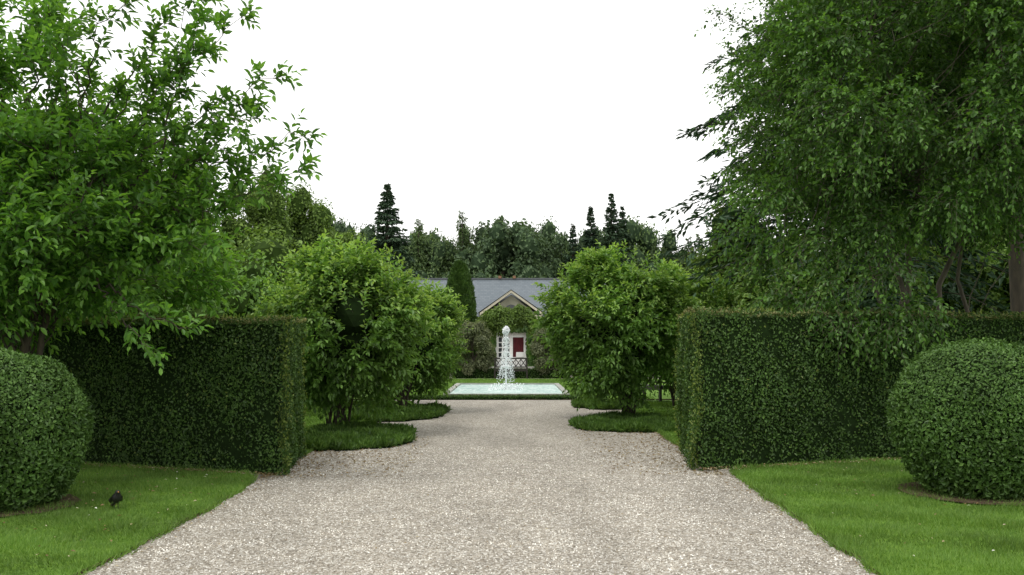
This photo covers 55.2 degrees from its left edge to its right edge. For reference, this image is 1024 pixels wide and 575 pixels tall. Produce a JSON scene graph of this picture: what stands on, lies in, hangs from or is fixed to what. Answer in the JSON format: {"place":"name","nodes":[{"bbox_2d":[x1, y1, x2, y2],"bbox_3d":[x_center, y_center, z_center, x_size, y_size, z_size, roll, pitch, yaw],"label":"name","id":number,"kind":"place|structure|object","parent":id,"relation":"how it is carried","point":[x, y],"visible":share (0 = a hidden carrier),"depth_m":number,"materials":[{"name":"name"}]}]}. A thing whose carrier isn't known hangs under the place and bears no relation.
{"place":"outdoors","nodes":[
{"label":"outdoors","id":0,"kind":"place"},
{"bbox_2d":[0,461,258,574],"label":"lawn","id":1,"kind":"structure","parent":0,"point":[70,527],"depth_m":8.78,"materials":[{"name":"plant"}]},
{"bbox_2d":[0,494,81,516],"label":"soil patch","id":2,"kind":"object","parent":1,"relation":"on","point":[55,508],"visible":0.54,"depth_m":9.22,"materials":[{"name":"brown soil"}]},
{"bbox_2d":[0,346,95,511],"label":"topiary ball","id":3,"kind":"object","parent":2,"relation":"on","point":[47,420],"visible":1,"depth_m":9.06,"materials":[{"name":"green plant"}]},
{"bbox_2d":[108,490,122,508],"bbox_3d":[-3.749,1.995,9.235,0.127,0.184,0.240,5,-6,-55],"label":"blackbird","id":4,"kind":"object","parent":1,"relation":"on","point":[116,497],"visible":0.98,"depth_m":9.17,"materials":[{"name":"black"}]},
{"bbox_2d":[0,312,309,475],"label":"clipped hedge","id":5,"kind":"object","parent":1,"relation":"on","point":[230,393],"visible":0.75,"depth_m":12.27,"materials":[{"name":"green plant"}]},
{"bbox_2d":[0,0,327,374],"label":"cherry tree","id":6,"kind":"object","parent":1,"relation":"on","point":[46,251],"visible":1,"depth_m":10.43,"materials":[{"name":"green plant"}]},
{"bbox_2d":[294,400,396,456],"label":"lawn","id":7,"kind":"structure","parent":0,"point":[312,420],"depth_m":20.05,"materials":[{"name":"plant"}]},
{"bbox_2d":[8,134,151,317],"bbox_3d":[-9.365,-0.219,19.105,4.738,6.308,4.155,0,-3,0],"label":"hazel shrub","id":8,"kind":"object","parent":7,"relation":"on","point":[52,302],"visible":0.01,"depth_m":18.50,"materials":[{"name":"green plant"}]},
{"bbox_2d":[128,231,285,317],"bbox_3d":[-6.391,0.803,20.386,3.440,4.078,3.401,2,-4,-37],"label":"hazel shrub","id":9,"kind":"object","parent":7,"relation":"on","point":[256,275],"visible":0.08,"depth_m":19.91,"materials":[{"name":"green plant"}]},
{"bbox_2d":[251,228,447,424],"bbox_3d":[-2.915,0.770,16.839,3.325,3.564,3.518,-2,-4,31],"label":"dogwood shrub","id":10,"kind":"object","parent":7,"relation":"on","point":[356,311],"visible":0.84,"depth_m":16.34,"materials":[{"name":"green plant"}]},
{"bbox_2d":[0,0,875,254],"label":"sky","id":11,"kind":"structure","parent":0,"point":[485,110],"materials":[{"name":"white"}]},
{"bbox_2d":[80,400,875,574],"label":"gravel path","id":12,"kind":"structure","parent":0,"point":[506,424],"depth_m":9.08,"materials":[{"name":"beige gravel"}]},
{"bbox_2d":[0,429,1005,574],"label":"fallen leaves","id":13,"kind":"object","parent":12,"relation":"on","point":[354,461],"visible":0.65,"depth_m":12.32,"materials":[{"name":"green plant"}]},
{"bbox_2d":[443,326,569,395],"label":"fountain pool","id":14,"kind":"structure","parent":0,"point":[505,388],"depth_m":31.42,"materials":[{"name":"liquid"}]},
{"bbox_2d":[350,378,675,399],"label":"lawn","id":15,"kind":"structure","parent":0,"point":[517,380],"depth_m":37.77,"materials":[{"name":"plant"}]},
{"bbox_2d":[679,198,774,295],"bbox_3d":[6.371,0.327,27.537,3.480,5.942,3.774,0,-3,0],"label":"hazel shrub","id":16,"kind":"object","parent":15,"relation":"on","point":[701,256],"visible":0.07,"depth_m":26.95,"materials":[{"name":"green plant"}]},
{"bbox_2d":[416,373,660,378],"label":"gravel terrace","id":17,"kind":"structure","parent":0,"point":[508,378],"depth_m":43.10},
{"bbox_2d":[143,146,223,301],"bbox_3d":[-16.140,-1.479,48.162,4.918,11.531,5.103,0,-3,0],"label":"linden tree","id":18,"kind":"object","parent":17,"relation":"on","point":[214,229],"visible":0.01,"depth_m":47.34,"materials":[{"name":"green plant"}]},
{"bbox_2d":[218,164,297,265],"bbox_3d":[-13.342,-1.014,50.186,4.677,10.827,4.501,0,-3,0],"label":"linden tree","id":19,"kind":"object","parent":17,"relation":"on","point":[275,201],"visible":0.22,"depth_m":49.60,"materials":[{"name":"green plant"}]},
{"bbox_2d":[285,181,337,269],"bbox_3d":[-11.236,-0.668,53.220,3.835,10.476,3.688,3,-4,-39],"label":"linden tree","id":20,"kind":"object","parent":17,"relation":"on","point":[313,223],"visible":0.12,"depth_m":52.59,"materials":[{"name":"green plant"}]},
{"bbox_2d":[328,228,370,254],"bbox_3d":[-9.837,0.646,56.134,3.799,8.208,3.921,0,-3,0],"label":"linden tree","id":21,"kind":"object","parent":17,"relation":"on","point":[345,239],"visible":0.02,"depth_m":55.98,"materials":[{"name":"green plant"}]},
{"bbox_2d":[444,260,477,323],"bbox_3d":[-2.701,1.507,50.961,2.367,5.978,2.432,0,-3,0],"label":"conical yew","id":22,"kind":"object","parent":17,"relation":"on","point":[459,280],"visible":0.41,"depth_m":50.55,"materials":[{"name":"green plant"}]},
{"bbox_2d":[450,319,496,375],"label":"tamarisk shrub","id":23,"kind":"object","parent":17,"relation":"on","point":[485,354],"visible":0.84,"depth_m":43.10,"materials":[{"name":"green plant"}]},
{"bbox_2d":[464,327,495,359],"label":"laurel shrub","id":24,"kind":"object","parent":17,"relation":"on","point":[475,350],"visible":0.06,"depth_m":45.89,"materials":[{"name":"green plant"}]},
{"bbox_2d":[475,303,537,357],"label":"wisteria arch","id":25,"kind":"structure","parent":17,"relation":"on","point":[498,319],"depth_m":48.65,"materials":[{"name":"green plant"}]},
{"bbox_2d":[494,358,527,378],"bbox_3d":[-0.050,3.511,42.470,1.450,0.920,0.500,0,-3,0],"label":"park bench","id":26,"kind":"object","parent":17,"relation":"on","point":[495,365],"visible":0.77,"depth_m":42.67,"materials":[{"name":"metal"}]},
{"bbox_2d":[453,367,568,377],"bbox_3d":[-0.055,3.805,43.409,5.206,0.545,0.637,0,-3,0],"label":"box edging","id":27,"kind":"object","parent":17,"relation":"on","point":[532,373],"visible":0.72,"depth_m":43.20,"materials":[{"name":"green plant"}]},
{"bbox_2d":[489,366,534,368],"bbox_3d":[-0.050,4.815,58.763,2.800,0.134,0.880,0,-3,0],"label":"door step","id":28,"kind":"object","parent":17,"relation":"on","point":[530,367],"depth_m":58.33,"materials":[{"name":"stone"}]},
{"bbox_2d":[527,327,549,366],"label":"laurel shrub","id":29,"kind":"object","parent":17,"relation":"on","point":[533,357],"visible":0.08,"depth_m":46.13,"materials":[{"name":"green plant"}]},
{"bbox_2d":[528,327,563,374],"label":"tamarisk shrub","id":30,"kind":"object","parent":17,"relation":"on","point":[537,349],"visible":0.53,"depth_m":43.04,"materials":[{"name":"green plant"}]},
{"bbox_3d":[-0.050,3.482,59.597,3.400,2.900,0.597,0,-3,0],"label":"entrance bay","id":31,"kind":"object","parent":17,"relation":"on","visible":0},
{"bbox_2d":[495,332,525,365],"bbox_3d":[-0.050,3.801,59.486,2.000,2.250,0.090,0,-3,0],"label":"door frame","id":32,"kind":"object","parent":31,"relation":"attached to","point":[518,354],"visible":0.59,"depth_m":59.47,"materials":[{"name":"white wood"}]},
{"bbox_2d":[499,337,509,356],"bbox_3d":[-0.480,3.630,59.560,0.660,1.200,0.020,0,-3,0],"label":"door glass","id":33,"kind":"object","parent":32,"relation":"in","point":[500,345],"visible":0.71,"depth_m":59.56,"materials":[{"name":"glass"}]},
{"bbox_2d":[513,337,523,356],"bbox_3d":[0.388,3.732,59.595,0.709,1.400,0.114,0,-3,0],"label":"curtain","id":34,"kind":"object","parent":32,"relation":"hanging from","point":[518,344],"visible":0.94,"depth_m":59.56,"materials":[{"name":"red fabric"}]},
{"bbox_2d":[620,399,684,447],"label":"lawn","id":35,"kind":"structure","parent":0,"point":[664,408],"depth_m":21.89,"materials":[{"name":"plant"}]},
{"bbox_2d":[629,262,742,405],"bbox_3d":[4.214,1.196,23.977,3.740,3.634,3.420,0,-3,0],"label":"dogwood shrub","id":36,"kind":"object","parent":35,"relation":"on","point":[721,296],"visible":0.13,"depth_m":23.42,"materials":[{"name":"green plant"}]},
{"bbox_2d":[641,0,1009,363],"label":"cedar tree","id":37,"kind":"object","parent":35,"relation":"on","point":[951,292],"visible":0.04,"depth_m":23.18,"materials":[{"name":"green plant"}]},
{"bbox_2d":[733,233,970,311],"bbox_3d":[8.016,0.775,22.962,5.829,4.245,3.349,0,-3,0],"label":"hazel shrub","id":38,"kind":"object","parent":35,"relation":"on","point":[745,299],"visible":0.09,"depth_m":22.43,"materials":[{"name":"green plant"}]},
{"bbox_2d":[807,0,1023,312],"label":"hornbeam tree","id":39,"kind":"object","parent":35,"relation":"on","point":[1016,282],"visible":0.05,"depth_m":17.90,"materials":[{"name":"green plant"}]},
{"bbox_2d":[950,222,1023,313],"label":"hazel shrub","id":40,"kind":"object","parent":35,"relation":"on","point":[999,293],"visible":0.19,"depth_m":22.28,"materials":[{"name":"green plant"}]},
{"bbox_2d":[728,456,1023,574],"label":"lawn","id":41,"kind":"structure","parent":0,"point":[832,508],"depth_m":8.68,"materials":[{"name":"plant"}]},
{"bbox_2d":[672,304,1023,470],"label":"clipped hedge","id":42,"kind":"object","parent":41,"relation":"on","point":[757,391],"visible":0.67,"depth_m":12.79,"materials":[{"name":"green plant"}]},
{"bbox_2d":[897,481,1023,504],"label":"soil patch","id":43,"kind":"object","parent":41,"relation":"on","point":[974,500],"visible":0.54,"depth_m":9.75,"materials":[{"name":"brown soil"}]},
{"bbox_2d":[885,336,1023,499],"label":"topiary ball","id":44,"kind":"object","parent":43,"relation":"on","point":[956,424],"visible":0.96,"depth_m":9.68,"materials":[{"name":"green plant"}]},
{"label":"ground","id":45,"kind":"structure","parent":0,"visible":0},
{"bbox_2d":[116,147,159,316],"bbox_3d":[-18.534,-1.512,46.048,5.591,11.553,5.397,0,-3,0],"label":"linden tree","id":46,"kind":"object","parent":45,"relation":"on","point":[138,311],"depth_m":45.22,"materials":[{"name":"green plant"}]},
{"bbox_2d":[205,222,299,295],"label":"hazel shrub","id":47,"kind":"object","parent":45,"relation":"on","point":[272,249],"visible":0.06,"depth_m":26.49,"materials":[{"name":"green plant"}]},
{"bbox_2d":[298,418,417,451],"bbox_3d":[-2.482,2.444,16.202,1.947,0.392,3.957,0,-3,0],"label":"groundcover bed","id":48,"kind":"object","parent":45,"relation":"on","point":[355,435],"visible":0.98,"depth_m":15.31,"materials":[{"name":"green plant"}]},
{"bbox_2d":[365,183,422,276],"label":"spruce tree","id":49,"kind":"object","parent":45,"relation":"on","point":[386,216],"visible":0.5,"depth_m":85.05,"materials":[{"name":"green plant"}]},
{"bbox_2d":[346,402,451,421],"bbox_3d":[-2.413,2.725,21.435,2.183,0.370,4.004,0,-3,0],"label":"groundcover bed","id":50,"kind":"object","parent":45,"relation":"on","point":[422,411],"visible":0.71,"depth_m":20.31,"materials":[{"name":"green plant"}]},
{"bbox_2d":[412,219,427,271],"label":"poplar tree","id":51,"kind":"object","parent":45,"relation":"on","point":[417,238],"visible":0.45,"depth_m":97.22,"materials":[{"name":"green plant"}]},
{"bbox_2d":[367,274,473,406],"bbox_3d":[-2.273,1.302,22.300,2.845,3.206,2.827,0,-3,0],"label":"dogwood shrub","id":52,"kind":"object","parent":45,"relation":"on","point":[441,355],"visible":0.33,"depth_m":22.02,"materials":[{"name":"green plant"}]},
{"bbox_2d":[451,210,470,273],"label":"poplar tree","id":53,"kind":"object","parent":45,"relation":"on","point":[461,243],"visible":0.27,"depth_m":96.35,"materials":[{"name":"green plant"}]},
{"bbox_2d":[393,394,605,399],"bbox_3d":[-0.398,3.073,27.369,6.080,0.180,0.588,0,-3,0],"label":"box edging","id":54,"kind":"object","parent":45,"relation":"on","point":[494,397],"visible":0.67,"depth_m":27.17,"materials":[{"name":"green plant"}]},
{"bbox_2d":[291,212,801,282],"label":"distant tree belt","id":55,"kind":"object","parent":45,"relation":"on","point":[520,249],"visible":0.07,"depth_m":97.02,"materials":[{"name":"green plant"}]},
{"bbox_2d":[561,223,579,276],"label":"spruce tree","id":56,"kind":"object","parent":45,"relation":"on","point":[572,244],"visible":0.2,"depth_m":96.18,"materials":[{"name":"green plant"}]},
{"bbox_2d":[579,206,599,257],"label":"spruce tree","id":57,"kind":"object","parent":45,"relation":"on","point":[590,237],"visible":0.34,"depth_m":95.27,"materials":[{"name":"green plant"}]},
{"bbox_2d":[570,397,643,409],"bbox_3d":[2.292,2.900,24.383,1.740,0.310,2.735,0,-3,0],"label":"groundcover bed","id":58,"kind":"object","parent":45,"relation":"on","point":[584,404],"visible":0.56,"depth_m":23.46,"materials":[{"name":"green plant"}]},
{"bbox_2d":[595,193,634,273],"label":"spruce tree","id":59,"kind":"object","parent":45,"relation":"on","point":[610,229],"visible":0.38,"depth_m":94.19,"materials":[{"name":"green plant"}]},
{"bbox_2d":[529,239,705,415],"bbox_3d":[2.257,0.919,20.198,3.575,3.818,3.304,2,-4,-37],"label":"dogwood shrub","id":60,"kind":"object","parent":45,"relation":"on","point":[616,332],"visible":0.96,"depth_m":19.53,"materials":[{"name":"green plant"}]},
{"bbox_2d":[568,409,680,432],"bbox_3d":[2.123,2.605,18.950,2.134,0.331,3.696,0,-3,0],"label":"groundcover bed","id":61,"kind":"object","parent":45,"relation":"on","point":[618,421],"visible":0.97,"depth_m":17.97,"materials":[{"name":"green plant"}]},
{"bbox_2d":[616,206,640,271],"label":"spruce tree","id":62,"kind":"object","parent":45,"relation":"on","point":[622,213],"visible":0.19,"depth_m":96.22,"materials":[{"name":"green plant"}]},
{"bbox_2d":[632,374,674,401],"bbox_3d":[3.750,2.601,26.196,0.500,0.920,1.300,2,-4,-30],"label":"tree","id":63,"kind":"object","parent":45,"relation":"on","point":[660,393],"visible":0.09,"depth_m":25.63,"materials":[{"name":"plant"}]},
{"bbox_2d":[683,236,694,272],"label":"poplar tree","id":64,"kind":"object","parent":45,"relation":"on","point":[691,246],"visible":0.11,"depth_m":97.28,"materials":[{"name":"green plant"}]},
{"bbox_2d":[693,234,703,261],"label":"poplar tree","id":65,"kind":"object","parent":45,"relation":"on","point":[697,235],"visible":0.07,"depth_m":97.30,"materials":[{"name":"green plant"}]},
{"bbox_2d":[694,0,1023,383],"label":"maple tree","id":66,"kind":"object","parent":45,"relation":"on","point":[977,183],"visible":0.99,"depth_m":13.60,"materials":[{"name":"green plant"}]},
{"bbox_2d":[894,171,1023,310],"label":"hazel shrub","id":67,"kind":"object","parent":45,"relation":"on","point":[957,237],"visible":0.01,"depth_m":25.44,"materials":[{"name":"green plant"}]},
{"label":"walls","id":68,"kind":"object","parent":45,"relation":"on","visible":0},
{"bbox_2d":[389,280,604,317],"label":"roof","id":69,"kind":"structure","parent":68,"relation":"on","point":[488,292],"depth_m":63.19,"materials":[{"name":"tile"}]},
{"bbox_2d":[399,278,558,279],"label":"ridge","id":70,"kind":"structure","parent":69,"relation":"on","point":[497,278],"depth_m":64.51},
{"bbox_2d":[478,290,542,312],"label":"pediment roof","id":71,"kind":"structure","parent":68,"relation":"on","point":[503,295],"depth_m":59.71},
{"bbox_2d":[480,290,542,318],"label":"pediment cornice","id":72,"kind":"structure","parent":71,"relation":"attached to","point":[514,294],"depth_m":59.25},
{"bbox_2d":[495,295,536,314],"bbox_3d":[-0.050,1.082,59.482,3.300,1.280,0.001,0,-3,0],"label":"tympanum","id":73,"kind":"object","parent":71,"relation":"attached to","point":[510,300],"visible":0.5,"depth_m":59.49,"materials":[{"name":"paint"}]},
{"bbox_2d":[492,324,534,366],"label":"climbing ivy","id":74,"kind":"object","parent":68,"relation":"attached to","point":[521,330],"visible":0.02,"depth_m":59.10,"materials":[{"name":"green plant"}]}
]}

